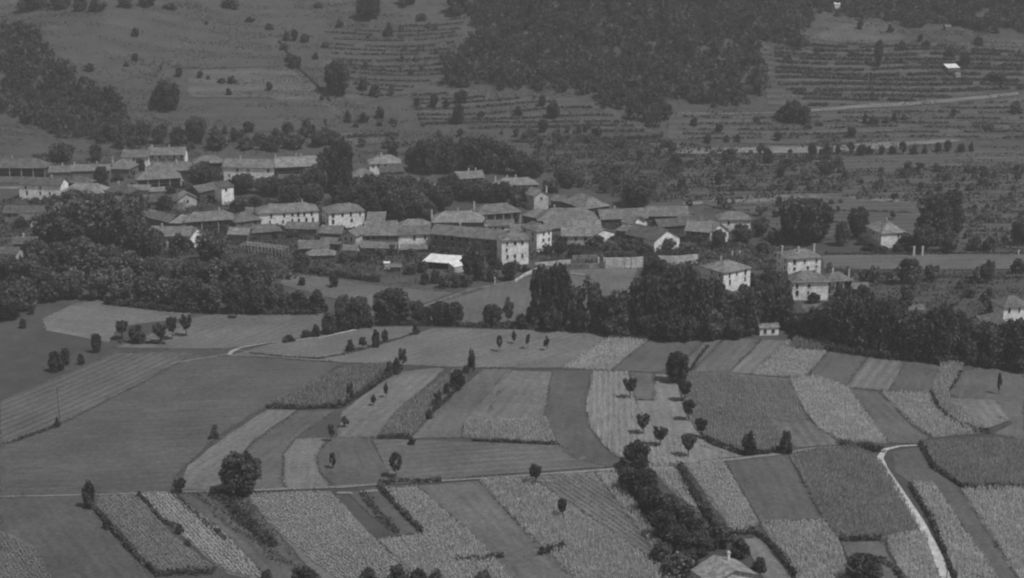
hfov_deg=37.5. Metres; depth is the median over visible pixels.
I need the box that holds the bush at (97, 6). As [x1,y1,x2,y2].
[88,0,106,11]
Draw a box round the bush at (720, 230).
[712,228,726,239]
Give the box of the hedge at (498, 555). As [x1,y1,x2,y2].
[455,552,504,560]
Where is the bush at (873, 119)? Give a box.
[867,115,879,124]
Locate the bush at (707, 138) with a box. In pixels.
[704,133,711,143]
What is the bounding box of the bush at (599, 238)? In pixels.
[592,235,603,243]
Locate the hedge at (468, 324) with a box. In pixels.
[365,319,606,333]
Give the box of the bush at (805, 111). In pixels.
[796,106,811,123]
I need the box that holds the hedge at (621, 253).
[580,249,654,257]
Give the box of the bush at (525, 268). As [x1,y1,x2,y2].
[521,264,530,272]
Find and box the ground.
[0,0,1023,577]
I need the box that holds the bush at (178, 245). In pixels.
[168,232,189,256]
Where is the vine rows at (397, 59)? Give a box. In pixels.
[322,16,465,95]
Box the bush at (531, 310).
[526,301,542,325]
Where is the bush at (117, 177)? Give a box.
[113,173,123,180]
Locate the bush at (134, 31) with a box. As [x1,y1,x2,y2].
[131,27,138,36]
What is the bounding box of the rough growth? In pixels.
[0,0,1023,174]
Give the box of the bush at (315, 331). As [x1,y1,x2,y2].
[312,324,319,336]
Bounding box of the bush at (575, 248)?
[567,243,581,254]
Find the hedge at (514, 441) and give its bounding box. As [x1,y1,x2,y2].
[472,438,554,444]
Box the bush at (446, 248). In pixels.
[441,243,450,253]
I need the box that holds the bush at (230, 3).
[220,0,240,7]
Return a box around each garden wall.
[161,258,207,265]
[177,202,184,211]
[233,207,252,211]
[427,280,514,306]
[515,268,536,281]
[535,260,570,265]
[565,262,599,268]
[571,273,584,276]
[572,255,597,262]
[605,256,642,267]
[659,254,697,264]
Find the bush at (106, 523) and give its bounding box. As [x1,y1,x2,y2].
[102,519,111,529]
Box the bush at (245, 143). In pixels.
[236,136,255,150]
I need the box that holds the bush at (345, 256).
[336,251,355,262]
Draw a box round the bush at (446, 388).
[443,382,449,395]
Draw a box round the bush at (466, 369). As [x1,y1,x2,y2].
[463,364,469,374]
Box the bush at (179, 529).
[175,523,183,533]
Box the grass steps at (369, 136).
[343,134,648,147]
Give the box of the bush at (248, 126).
[243,120,254,131]
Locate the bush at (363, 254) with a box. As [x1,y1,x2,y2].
[356,248,371,261]
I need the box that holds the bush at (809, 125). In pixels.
[804,123,812,128]
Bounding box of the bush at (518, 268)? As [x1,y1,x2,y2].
[511,261,520,270]
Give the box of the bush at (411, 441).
[407,436,415,444]
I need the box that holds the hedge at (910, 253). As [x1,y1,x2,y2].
[825,250,1023,254]
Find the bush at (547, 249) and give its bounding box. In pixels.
[542,243,552,254]
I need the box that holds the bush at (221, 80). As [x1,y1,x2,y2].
[217,78,225,82]
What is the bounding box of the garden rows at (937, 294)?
[834,268,1023,324]
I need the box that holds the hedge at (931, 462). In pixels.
[919,439,963,486]
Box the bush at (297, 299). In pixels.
[288,290,307,314]
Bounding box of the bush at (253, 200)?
[247,196,262,206]
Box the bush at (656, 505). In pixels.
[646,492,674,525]
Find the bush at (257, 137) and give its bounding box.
[250,132,266,142]
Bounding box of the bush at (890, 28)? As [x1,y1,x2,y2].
[887,23,893,32]
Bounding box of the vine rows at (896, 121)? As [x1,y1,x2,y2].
[682,99,1023,143]
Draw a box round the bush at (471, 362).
[467,347,475,370]
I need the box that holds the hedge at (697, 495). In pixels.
[675,460,735,541]
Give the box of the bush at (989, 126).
[985,122,993,130]
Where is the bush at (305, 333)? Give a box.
[301,329,311,337]
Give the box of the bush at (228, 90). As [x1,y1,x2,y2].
[226,88,231,94]
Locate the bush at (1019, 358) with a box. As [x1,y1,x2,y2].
[1008,348,1023,372]
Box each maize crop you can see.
[0,531,50,577]
[267,360,391,406]
[377,366,472,437]
[463,415,554,441]
[532,472,652,549]
[596,469,659,545]
[649,463,699,511]
[736,374,806,421]
[762,517,848,577]
[789,334,831,350]
[790,374,885,442]
[791,443,920,537]
[883,390,985,435]
[888,530,938,577]
[913,480,1000,577]
[923,436,1023,485]
[933,360,989,431]
[962,484,1023,577]
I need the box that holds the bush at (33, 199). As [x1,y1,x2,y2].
[27,197,39,204]
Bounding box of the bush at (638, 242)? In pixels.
[633,237,642,246]
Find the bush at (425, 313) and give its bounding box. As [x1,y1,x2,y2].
[419,306,430,323]
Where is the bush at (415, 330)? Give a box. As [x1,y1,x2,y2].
[412,321,419,334]
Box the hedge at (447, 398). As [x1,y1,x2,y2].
[432,366,471,412]
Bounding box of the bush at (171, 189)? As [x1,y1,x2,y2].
[164,185,176,193]
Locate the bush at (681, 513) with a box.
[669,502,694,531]
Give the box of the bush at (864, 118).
[862,113,867,123]
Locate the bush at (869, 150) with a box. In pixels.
[864,145,874,153]
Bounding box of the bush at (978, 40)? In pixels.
[974,36,983,45]
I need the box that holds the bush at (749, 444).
[741,430,756,454]
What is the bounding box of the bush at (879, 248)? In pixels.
[875,245,889,251]
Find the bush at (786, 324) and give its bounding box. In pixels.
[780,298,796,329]
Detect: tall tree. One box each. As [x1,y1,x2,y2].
[221,258,259,294]
[246,277,270,314]
[366,177,391,216]
[462,241,486,280]
[628,272,651,335]
[660,264,698,340]
[849,292,886,353]
[909,310,936,360]
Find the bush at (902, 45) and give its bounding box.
[898,41,905,49]
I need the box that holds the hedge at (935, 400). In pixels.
[928,390,990,432]
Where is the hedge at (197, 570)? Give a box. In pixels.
[155,565,215,576]
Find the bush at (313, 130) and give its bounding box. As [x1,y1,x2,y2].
[310,125,315,133]
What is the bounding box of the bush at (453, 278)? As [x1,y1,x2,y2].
[448,272,460,287]
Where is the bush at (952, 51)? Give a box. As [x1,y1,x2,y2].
[945,43,958,56]
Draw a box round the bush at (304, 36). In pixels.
[300,33,309,41]
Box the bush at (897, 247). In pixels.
[891,244,904,251]
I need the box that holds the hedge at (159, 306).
[103,296,318,315]
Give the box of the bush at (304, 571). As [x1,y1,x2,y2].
[291,565,320,577]
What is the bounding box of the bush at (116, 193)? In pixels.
[111,190,125,196]
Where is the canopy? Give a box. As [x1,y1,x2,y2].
[423,253,463,263]
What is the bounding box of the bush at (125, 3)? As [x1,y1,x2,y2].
[117,0,131,6]
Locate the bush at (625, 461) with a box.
[617,457,629,472]
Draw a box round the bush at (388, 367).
[384,361,391,373]
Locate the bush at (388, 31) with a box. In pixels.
[385,20,392,36]
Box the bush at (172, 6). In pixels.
[163,3,177,9]
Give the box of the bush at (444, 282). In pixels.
[437,274,450,287]
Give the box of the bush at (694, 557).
[682,549,698,571]
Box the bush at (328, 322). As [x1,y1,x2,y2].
[321,311,336,334]
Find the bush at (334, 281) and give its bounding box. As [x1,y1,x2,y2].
[329,274,338,287]
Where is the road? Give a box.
[424,264,563,305]
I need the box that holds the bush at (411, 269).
[403,264,417,274]
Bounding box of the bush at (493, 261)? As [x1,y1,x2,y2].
[488,257,503,269]
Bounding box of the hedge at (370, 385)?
[340,365,403,407]
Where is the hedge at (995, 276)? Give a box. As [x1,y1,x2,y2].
[825,268,1023,278]
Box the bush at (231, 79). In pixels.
[227,75,236,82]
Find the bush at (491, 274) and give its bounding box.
[485,266,498,281]
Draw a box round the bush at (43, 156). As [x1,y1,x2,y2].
[31,151,51,161]
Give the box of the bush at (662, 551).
[648,538,673,562]
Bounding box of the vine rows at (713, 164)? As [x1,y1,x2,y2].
[527,135,842,201]
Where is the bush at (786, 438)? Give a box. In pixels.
[779,430,792,454]
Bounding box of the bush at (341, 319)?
[335,305,350,332]
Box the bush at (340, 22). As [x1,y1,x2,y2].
[336,18,343,27]
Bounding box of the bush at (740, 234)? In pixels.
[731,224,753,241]
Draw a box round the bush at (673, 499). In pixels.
[663,493,679,508]
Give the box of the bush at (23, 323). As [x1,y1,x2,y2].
[19,318,26,328]
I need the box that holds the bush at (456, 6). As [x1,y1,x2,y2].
[446,0,471,14]
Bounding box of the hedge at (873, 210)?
[832,208,910,212]
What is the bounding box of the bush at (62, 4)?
[50,0,70,8]
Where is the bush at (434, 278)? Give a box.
[430,268,439,283]
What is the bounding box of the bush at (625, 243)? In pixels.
[619,239,637,251]
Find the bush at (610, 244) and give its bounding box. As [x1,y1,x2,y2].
[603,239,619,251]
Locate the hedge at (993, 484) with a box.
[963,481,1023,488]
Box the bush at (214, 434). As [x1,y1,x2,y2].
[210,424,218,438]
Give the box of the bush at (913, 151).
[908,144,917,154]
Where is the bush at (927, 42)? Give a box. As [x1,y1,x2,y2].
[923,40,930,45]
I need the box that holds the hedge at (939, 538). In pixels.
[908,482,958,577]
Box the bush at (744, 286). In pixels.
[738,283,748,289]
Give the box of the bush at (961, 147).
[956,143,965,151]
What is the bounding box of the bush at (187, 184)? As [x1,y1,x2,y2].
[180,181,192,190]
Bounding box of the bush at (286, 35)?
[283,30,289,40]
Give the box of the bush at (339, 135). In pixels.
[329,131,341,145]
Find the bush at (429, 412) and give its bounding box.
[425,407,433,418]
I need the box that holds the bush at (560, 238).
[557,236,567,241]
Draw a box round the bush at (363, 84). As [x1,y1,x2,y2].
[358,76,367,90]
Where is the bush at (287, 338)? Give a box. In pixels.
[283,334,295,342]
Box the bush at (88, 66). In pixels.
[84,63,93,70]
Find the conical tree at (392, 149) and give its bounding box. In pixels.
[387,144,398,156]
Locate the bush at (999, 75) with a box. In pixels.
[984,71,1006,79]
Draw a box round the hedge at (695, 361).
[690,344,709,370]
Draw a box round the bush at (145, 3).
[138,0,155,5]
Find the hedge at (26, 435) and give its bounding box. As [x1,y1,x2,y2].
[0,422,60,445]
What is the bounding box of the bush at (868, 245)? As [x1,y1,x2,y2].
[862,239,877,250]
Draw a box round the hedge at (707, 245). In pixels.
[679,241,739,247]
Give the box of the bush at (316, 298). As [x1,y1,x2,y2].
[304,289,328,312]
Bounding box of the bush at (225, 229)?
[223,225,228,234]
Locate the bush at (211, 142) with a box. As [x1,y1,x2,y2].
[204,133,227,149]
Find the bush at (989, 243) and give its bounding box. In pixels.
[981,237,997,251]
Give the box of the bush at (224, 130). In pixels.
[222,125,227,133]
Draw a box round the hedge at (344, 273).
[293,265,381,281]
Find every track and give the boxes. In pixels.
[0,468,613,496]
[171,349,338,363]
[227,337,319,354]
[320,318,385,337]
[685,446,842,464]
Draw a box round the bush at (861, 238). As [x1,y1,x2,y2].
[857,233,868,244]
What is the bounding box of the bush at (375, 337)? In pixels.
[371,329,379,347]
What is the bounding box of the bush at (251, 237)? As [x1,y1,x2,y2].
[249,232,256,241]
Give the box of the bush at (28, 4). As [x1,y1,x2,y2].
[14,0,51,9]
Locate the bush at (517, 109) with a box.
[514,106,522,115]
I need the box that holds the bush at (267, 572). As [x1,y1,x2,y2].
[261,568,271,577]
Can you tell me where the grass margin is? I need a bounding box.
[0,267,1023,577]
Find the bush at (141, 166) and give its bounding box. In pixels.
[135,158,145,170]
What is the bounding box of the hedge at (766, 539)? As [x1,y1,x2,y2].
[727,526,798,576]
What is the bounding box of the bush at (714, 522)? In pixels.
[705,519,727,536]
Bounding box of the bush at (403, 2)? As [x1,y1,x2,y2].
[397,0,414,4]
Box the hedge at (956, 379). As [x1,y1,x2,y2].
[950,369,962,388]
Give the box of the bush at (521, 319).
[511,313,528,328]
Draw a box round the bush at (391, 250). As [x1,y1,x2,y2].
[388,244,398,254]
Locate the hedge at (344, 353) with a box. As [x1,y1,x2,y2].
[249,333,412,358]
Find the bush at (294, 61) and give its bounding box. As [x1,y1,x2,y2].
[288,55,301,67]
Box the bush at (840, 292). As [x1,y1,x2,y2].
[833,285,847,299]
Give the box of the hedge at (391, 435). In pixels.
[377,432,409,439]
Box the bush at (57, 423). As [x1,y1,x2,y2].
[55,418,59,426]
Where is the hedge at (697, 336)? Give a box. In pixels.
[616,328,756,340]
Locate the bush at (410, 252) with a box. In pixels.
[404,248,419,257]
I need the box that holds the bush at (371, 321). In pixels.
[357,305,374,327]
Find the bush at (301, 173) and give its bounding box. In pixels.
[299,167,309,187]
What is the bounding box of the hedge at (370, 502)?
[359,489,400,532]
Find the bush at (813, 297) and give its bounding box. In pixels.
[806,292,820,303]
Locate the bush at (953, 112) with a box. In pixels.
[951,108,955,115]
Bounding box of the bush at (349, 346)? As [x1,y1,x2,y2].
[345,339,354,351]
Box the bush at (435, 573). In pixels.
[428,568,442,577]
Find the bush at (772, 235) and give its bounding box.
[767,228,784,244]
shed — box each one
[383,261,389,268]
[389,263,402,272]
[448,260,463,272]
[850,282,869,295]
[943,24,951,30]
[953,72,960,77]
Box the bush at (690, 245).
[680,242,700,250]
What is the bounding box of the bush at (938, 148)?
[934,142,941,152]
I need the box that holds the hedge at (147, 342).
[118,340,165,344]
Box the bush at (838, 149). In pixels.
[835,144,840,153]
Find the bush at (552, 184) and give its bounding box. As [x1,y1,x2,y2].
[542,177,559,192]
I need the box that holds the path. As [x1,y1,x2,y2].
[877,445,950,577]
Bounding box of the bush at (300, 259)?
[293,252,310,272]
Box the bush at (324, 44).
[321,41,329,47]
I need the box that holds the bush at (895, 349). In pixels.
[891,336,904,358]
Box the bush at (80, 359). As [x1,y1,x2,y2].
[77,354,84,364]
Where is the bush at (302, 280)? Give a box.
[298,276,305,285]
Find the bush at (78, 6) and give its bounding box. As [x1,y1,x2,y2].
[72,0,87,10]
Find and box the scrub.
[747,11,810,45]
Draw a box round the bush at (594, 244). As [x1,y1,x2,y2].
[583,238,599,250]
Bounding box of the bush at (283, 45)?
[280,42,287,48]
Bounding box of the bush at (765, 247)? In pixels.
[753,240,772,253]
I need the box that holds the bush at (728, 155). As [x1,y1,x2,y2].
[722,148,735,162]
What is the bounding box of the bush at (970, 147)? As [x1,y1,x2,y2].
[968,141,973,151]
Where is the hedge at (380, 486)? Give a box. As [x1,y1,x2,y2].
[377,482,423,530]
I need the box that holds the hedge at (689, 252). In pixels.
[657,248,699,254]
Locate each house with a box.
[0,156,52,176]
[0,176,20,188]
[0,246,23,261]
[2,205,47,224]
[11,233,40,246]
[17,174,68,200]
[18,213,41,228]
[48,163,71,180]
[60,182,109,201]
[68,176,96,186]
[71,161,111,179]
[106,181,140,194]
[111,156,139,177]
[115,196,143,210]
[121,147,150,166]
[128,184,152,196]
[134,166,181,188]
[144,209,177,225]
[147,159,198,180]
[148,144,187,164]
[149,186,167,194]
[149,194,177,209]
[149,223,192,248]
[169,214,192,225]
[178,190,197,206]
[182,225,202,246]
[183,207,233,231]
[188,181,214,202]
[193,155,222,172]
[212,180,233,204]
[222,156,275,180]
[226,227,252,243]
[230,211,262,226]
[249,223,282,240]
[254,199,319,227]
[273,154,316,178]
[278,174,299,178]
[284,221,320,236]
[298,239,329,254]
[305,248,335,260]
[319,225,347,237]
[320,237,341,251]
[321,202,365,227]
[341,225,364,250]
[341,244,359,254]
[352,168,376,178]
[358,241,397,254]
[360,223,398,245]
[363,218,397,225]
[366,211,386,220]
[368,152,400,173]
[378,166,404,177]
[396,222,430,248]
[398,219,430,225]
[400,243,427,255]
[429,223,509,257]
[431,208,484,227]
[454,168,484,183]
[469,201,521,223]
[483,219,514,229]
[492,175,538,194]
[495,232,529,263]
[509,224,522,232]
[519,221,553,251]
[521,208,545,223]
[524,186,549,209]
[536,205,598,222]
[541,219,571,237]
[550,194,568,207]
[560,193,610,212]
[560,228,591,244]
[571,217,601,227]
[590,226,615,241]
[596,206,647,229]
[614,224,631,238]
[620,214,645,224]
[624,223,651,240]
[641,226,680,250]
[645,206,688,226]
[650,217,685,234]
[675,214,704,232]
[684,220,712,242]
[691,551,757,577]
[700,256,751,290]
[708,219,728,241]
[714,211,751,230]
[775,243,822,273]
[785,267,830,299]
[800,303,821,312]
[822,268,853,295]
[865,217,905,247]
[908,304,925,313]
[969,311,1004,324]
[989,295,1023,320]
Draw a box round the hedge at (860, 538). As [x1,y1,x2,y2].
[839,531,881,540]
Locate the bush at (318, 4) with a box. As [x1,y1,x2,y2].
[314,1,322,7]
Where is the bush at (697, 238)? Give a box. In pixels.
[690,235,703,243]
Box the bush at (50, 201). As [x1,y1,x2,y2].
[38,195,57,210]
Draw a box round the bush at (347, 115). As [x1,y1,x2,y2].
[344,109,350,122]
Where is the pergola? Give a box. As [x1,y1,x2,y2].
[241,241,288,257]
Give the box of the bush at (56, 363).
[47,351,64,372]
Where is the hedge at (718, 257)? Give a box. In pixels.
[703,254,776,261]
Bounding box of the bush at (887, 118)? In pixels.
[882,115,890,122]
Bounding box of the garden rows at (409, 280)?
[364,266,483,290]
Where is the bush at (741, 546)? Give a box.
[729,537,750,558]
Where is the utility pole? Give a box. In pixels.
[57,391,60,426]
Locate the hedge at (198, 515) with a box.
[172,491,226,540]
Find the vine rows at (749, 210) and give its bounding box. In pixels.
[704,198,783,232]
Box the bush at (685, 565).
[659,551,694,577]
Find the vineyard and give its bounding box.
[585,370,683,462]
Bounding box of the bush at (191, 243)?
[185,239,194,248]
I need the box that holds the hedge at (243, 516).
[213,487,282,546]
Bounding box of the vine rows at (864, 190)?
[841,163,1023,249]
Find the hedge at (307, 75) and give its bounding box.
[278,40,330,101]
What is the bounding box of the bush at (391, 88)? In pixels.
[388,83,394,95]
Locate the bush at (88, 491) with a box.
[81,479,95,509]
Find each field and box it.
[0,126,107,165]
[0,352,195,442]
[0,355,340,494]
[0,495,149,577]
[0,530,49,577]
[31,9,303,86]
[43,299,191,341]
[97,493,213,571]
[115,313,351,348]
[143,99,340,133]
[143,493,262,577]
[176,410,294,489]
[180,493,302,577]
[187,66,340,115]
[230,326,412,357]
[235,410,334,488]
[245,491,405,577]
[281,272,453,315]
[283,437,329,486]
[317,437,390,485]
[318,14,465,106]
[320,328,608,367]
[337,367,443,437]
[341,131,396,146]
[350,487,421,534]
[372,439,607,481]
[380,486,506,577]
[413,369,511,437]
[420,481,571,577]
[421,86,658,132]
[425,277,532,324]
[462,370,555,443]
[479,477,670,577]
[534,472,667,563]
[545,370,619,467]
[562,335,647,370]
[569,268,636,325]
[586,371,733,464]
[598,472,653,537]
[612,339,703,371]
[630,372,653,398]
[636,374,743,465]
[640,140,963,153]
[647,467,699,512]
[666,97,1023,144]
[673,148,1023,248]
[677,112,781,114]
[682,372,781,453]
[683,194,1011,205]
[684,462,758,534]
[688,338,720,368]
[693,339,758,371]
[726,454,821,521]
[731,340,786,373]
[739,374,839,447]
[744,537,789,577]
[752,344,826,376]
[758,40,1023,107]
[807,351,865,385]
[810,19,903,43]
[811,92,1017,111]
[822,253,1023,269]
[842,541,897,577]
[847,356,903,390]
[850,389,927,443]
[890,361,939,391]
[892,447,1016,577]
[950,365,1023,438]
[951,398,1007,426]
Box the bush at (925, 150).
[922,144,927,153]
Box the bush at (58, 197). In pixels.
[52,194,61,200]
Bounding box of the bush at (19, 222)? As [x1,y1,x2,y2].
[11,216,29,229]
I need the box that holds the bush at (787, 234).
[780,219,790,239]
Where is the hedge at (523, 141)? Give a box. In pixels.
[512,138,537,142]
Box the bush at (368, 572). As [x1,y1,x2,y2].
[359,567,378,577]
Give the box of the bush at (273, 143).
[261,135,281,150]
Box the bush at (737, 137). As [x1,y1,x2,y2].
[734,134,740,142]
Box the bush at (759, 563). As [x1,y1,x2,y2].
[751,556,766,572]
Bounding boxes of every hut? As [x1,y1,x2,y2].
[756,322,779,334]
[833,2,840,8]
[943,63,959,72]
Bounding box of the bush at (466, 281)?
[460,274,472,286]
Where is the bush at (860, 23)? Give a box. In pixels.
[857,20,863,29]
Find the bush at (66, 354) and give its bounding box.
[60,347,69,364]
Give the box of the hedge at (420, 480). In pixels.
[378,476,441,483]
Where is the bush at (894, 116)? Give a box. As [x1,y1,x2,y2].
[891,113,897,120]
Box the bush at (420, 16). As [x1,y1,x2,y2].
[416,13,427,19]
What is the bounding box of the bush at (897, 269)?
[894,267,902,279]
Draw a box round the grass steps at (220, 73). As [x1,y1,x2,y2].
[116,33,335,125]
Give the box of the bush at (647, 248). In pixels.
[636,244,653,256]
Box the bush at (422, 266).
[417,259,428,272]
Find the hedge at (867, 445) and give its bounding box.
[836,438,890,451]
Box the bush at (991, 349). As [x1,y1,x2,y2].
[979,340,999,368]
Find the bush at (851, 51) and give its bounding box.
[848,49,858,55]
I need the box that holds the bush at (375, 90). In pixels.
[368,84,380,96]
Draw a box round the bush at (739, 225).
[731,223,743,231]
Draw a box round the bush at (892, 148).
[888,145,896,153]
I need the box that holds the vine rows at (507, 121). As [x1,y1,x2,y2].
[411,91,644,131]
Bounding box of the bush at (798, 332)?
[790,324,819,338]
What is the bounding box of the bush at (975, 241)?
[966,235,981,250]
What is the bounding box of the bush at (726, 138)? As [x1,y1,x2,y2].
[723,135,729,142]
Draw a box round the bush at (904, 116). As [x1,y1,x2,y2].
[901,114,907,119]
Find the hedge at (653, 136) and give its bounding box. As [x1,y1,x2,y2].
[580,133,662,140]
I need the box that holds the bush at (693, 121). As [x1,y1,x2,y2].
[690,117,697,125]
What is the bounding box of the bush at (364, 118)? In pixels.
[358,112,369,122]
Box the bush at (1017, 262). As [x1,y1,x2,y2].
[1010,258,1023,273]
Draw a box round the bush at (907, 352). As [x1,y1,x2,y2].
[901,335,921,360]
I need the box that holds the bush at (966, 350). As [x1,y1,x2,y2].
[955,343,979,364]
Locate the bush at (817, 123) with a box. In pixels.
[815,121,823,125]
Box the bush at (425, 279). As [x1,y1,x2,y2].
[421,272,429,284]
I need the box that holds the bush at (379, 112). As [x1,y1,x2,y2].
[375,106,384,118]
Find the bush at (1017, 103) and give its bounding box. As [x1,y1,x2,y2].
[1010,100,1022,113]
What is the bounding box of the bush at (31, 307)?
[28,304,34,314]
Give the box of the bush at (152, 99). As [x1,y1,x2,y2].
[149,89,158,103]
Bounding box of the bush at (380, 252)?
[374,248,386,257]
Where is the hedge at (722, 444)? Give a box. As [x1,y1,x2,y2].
[700,432,781,455]
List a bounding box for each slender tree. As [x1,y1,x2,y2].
[172,127,184,137]
[215,136,224,150]
[237,130,243,138]
[256,141,263,149]
[285,125,292,133]
[328,424,334,436]
[329,452,335,467]
[340,416,348,426]
[347,382,353,402]
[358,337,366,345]
[370,394,375,403]
[383,382,387,393]
[389,452,401,471]
[398,348,406,363]
[431,391,441,404]
[496,335,502,351]
[512,330,515,340]
[526,334,529,343]
[537,138,543,148]
[543,335,549,346]
[551,159,558,164]
[611,165,617,174]
[613,178,620,185]
[636,150,644,157]
[669,144,675,153]
[677,178,685,189]
[704,156,711,165]
[717,196,723,205]
[741,158,746,164]
[756,143,764,154]
[777,165,784,176]
[782,159,790,164]
[847,141,854,153]
[891,193,897,200]
[898,293,911,308]
[899,141,906,153]
[916,162,924,169]
[941,175,947,181]
[997,372,1001,393]
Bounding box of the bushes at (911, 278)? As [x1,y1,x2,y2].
[129,22,1023,313]
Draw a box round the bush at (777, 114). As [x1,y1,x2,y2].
[774,106,788,120]
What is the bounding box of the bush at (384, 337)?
[381,328,388,341]
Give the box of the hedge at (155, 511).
[140,494,178,526]
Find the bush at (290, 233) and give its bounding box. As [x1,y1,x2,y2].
[287,229,298,237]
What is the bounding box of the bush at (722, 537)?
[709,524,730,549]
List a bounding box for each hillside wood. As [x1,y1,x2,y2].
[0,19,146,148]
[438,0,770,126]
[753,0,1023,37]
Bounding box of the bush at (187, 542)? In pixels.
[183,539,191,546]
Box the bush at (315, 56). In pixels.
[311,52,318,58]
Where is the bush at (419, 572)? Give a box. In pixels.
[409,567,426,577]
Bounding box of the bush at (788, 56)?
[785,52,792,60]
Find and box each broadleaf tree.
[0,255,23,285]
[0,280,26,318]
[12,276,39,309]
[19,253,46,287]
[22,238,42,257]
[30,212,66,243]
[32,240,77,274]
[33,266,65,300]
[46,199,86,242]
[48,140,75,160]
[58,235,97,277]
[58,266,85,297]
[61,188,81,202]
[67,188,101,241]
[81,243,118,281]
[83,268,110,298]
[87,190,119,242]
[89,143,101,160]
[90,333,101,352]
[93,166,107,183]
[103,195,147,243]
[104,250,145,279]
[105,268,133,299]
[109,124,119,134]
[121,216,156,256]
[125,191,143,206]
[129,271,158,302]
[132,52,137,60]
[136,259,164,281]
[149,227,166,253]
[151,126,165,142]
[153,80,179,109]
[155,274,181,305]
[156,194,172,211]
[158,261,184,285]
[169,130,184,145]
[175,67,182,76]
[175,275,205,309]
[179,258,205,287]
[184,116,206,142]
[187,161,209,182]
[195,228,227,261]
[197,71,202,77]
[197,257,239,287]
[198,161,211,166]
[201,278,225,310]
[205,166,220,182]
[218,450,261,494]
[223,281,249,313]
[229,173,254,193]
[230,127,237,141]
[230,199,246,210]
[245,259,274,290]
[253,176,265,192]
[262,174,285,196]
[266,82,272,90]
[267,283,289,312]
[278,184,299,202]
[281,121,293,134]
[282,173,302,187]
[284,132,305,148]
[291,29,297,40]
[298,182,323,203]
[301,163,327,190]
[309,131,326,146]
[315,146,340,191]
[323,60,349,94]
[329,183,351,203]
[330,136,353,187]
[334,294,348,310]
[343,295,370,328]
[347,176,364,201]
[351,182,369,211]
[355,0,380,19]
[361,173,380,184]
[372,287,411,323]
[382,170,402,187]
[385,184,412,220]
[395,175,417,189]
[403,146,419,170]
[405,185,425,218]
[410,300,426,323]
[413,176,433,198]
[414,97,419,105]
[414,138,439,173]
[416,196,436,220]
[427,183,453,211]
[428,301,446,324]
[430,93,437,106]
[435,135,461,172]
[437,173,461,195]
[443,301,463,325]
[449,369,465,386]
[451,103,464,122]
[454,89,468,102]
[454,136,474,170]
[454,178,477,199]
[457,127,462,135]
[469,134,496,172]
[472,179,493,201]
[482,303,502,324]
[489,181,510,202]
[490,140,516,172]
[501,262,516,279]
[508,150,527,174]
[508,184,528,206]
[513,127,519,136]
[525,155,544,176]
[529,263,552,327]
[538,95,545,105]
[538,119,547,131]
[540,302,564,330]
[546,102,560,117]
[548,261,571,326]
[553,164,567,182]
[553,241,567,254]
[559,168,578,187]
[564,284,585,325]
[565,124,569,132]
[570,308,590,332]
[576,176,585,186]
[579,274,601,328]
[583,124,588,131]
[589,295,617,332]
[595,126,602,135]
[599,180,608,192]
[601,317,618,335]
[603,288,630,324]
[614,313,639,336]
[618,467,637,490]
[620,177,652,206]
[622,299,635,332]
[622,439,650,468]
[629,468,658,496]
[637,483,662,513]
[638,255,668,283]
[639,307,661,338]
[641,271,672,336]
[650,181,656,190]
[651,509,680,538]
[657,307,681,341]
[663,238,676,248]
[663,524,692,553]
[665,350,689,382]
[671,153,679,159]
[678,312,699,341]
[681,276,712,339]
[690,530,713,555]
[704,275,729,324]
[704,309,726,340]
[712,232,724,248]
[714,170,723,184]
[714,290,743,333]
[715,123,722,131]
[726,313,744,338]
[734,287,762,334]
[744,280,777,327]
[751,215,768,235]
[754,272,777,288]
[761,279,793,325]
[774,131,781,140]
[775,196,782,206]
[775,267,788,287]
[777,196,823,243]
[784,100,803,121]
[786,181,793,190]
[791,311,804,333]
[800,306,827,339]
[803,198,834,240]
[807,142,817,154]
[815,296,846,343]
[819,161,833,174]
[833,295,865,347]
[835,220,850,245]
[844,552,883,577]
[847,127,856,136]
[847,206,869,237]
[856,144,866,154]
[857,283,869,298]
[858,270,867,279]
[866,296,904,351]
[874,39,883,66]
[878,146,884,153]
[889,306,920,348]
[897,232,911,248]
[898,257,923,278]
[905,289,914,300]
[910,223,937,250]
[914,193,954,242]
[917,34,922,41]
[923,302,959,360]
[924,264,940,280]
[933,163,939,171]
[937,230,959,252]
[943,188,965,233]
[944,140,951,151]
[945,308,972,354]
[958,52,971,65]
[959,320,982,353]
[972,320,997,356]
[980,260,995,281]
[983,321,1010,364]
[998,317,1023,362]
[1010,217,1023,244]
[1011,328,1023,366]
[1013,164,1019,171]
[1014,171,1021,179]
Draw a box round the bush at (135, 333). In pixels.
[128,323,145,343]
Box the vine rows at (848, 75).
[774,40,1023,105]
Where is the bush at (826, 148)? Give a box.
[824,142,829,153]
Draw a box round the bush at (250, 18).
[244,16,255,21]
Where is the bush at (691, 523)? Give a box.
[682,515,708,536]
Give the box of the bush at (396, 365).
[392,357,401,374]
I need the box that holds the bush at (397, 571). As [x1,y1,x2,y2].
[388,563,409,577]
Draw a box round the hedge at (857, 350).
[824,340,1023,372]
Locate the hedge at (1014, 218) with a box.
[965,215,1021,219]
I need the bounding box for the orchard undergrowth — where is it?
[0,195,795,278]
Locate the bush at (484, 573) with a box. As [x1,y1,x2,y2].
[474,569,491,577]
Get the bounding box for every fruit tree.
[115,320,127,338]
[151,323,168,341]
[166,316,176,339]
[172,477,185,492]
[179,314,191,335]
[503,296,513,317]
[529,464,541,482]
[558,497,566,516]
[622,377,637,397]
[636,413,649,433]
[653,426,668,445]
[678,380,691,399]
[681,433,696,456]
[682,399,695,420]
[694,417,707,434]
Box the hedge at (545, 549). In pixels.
[537,540,566,554]

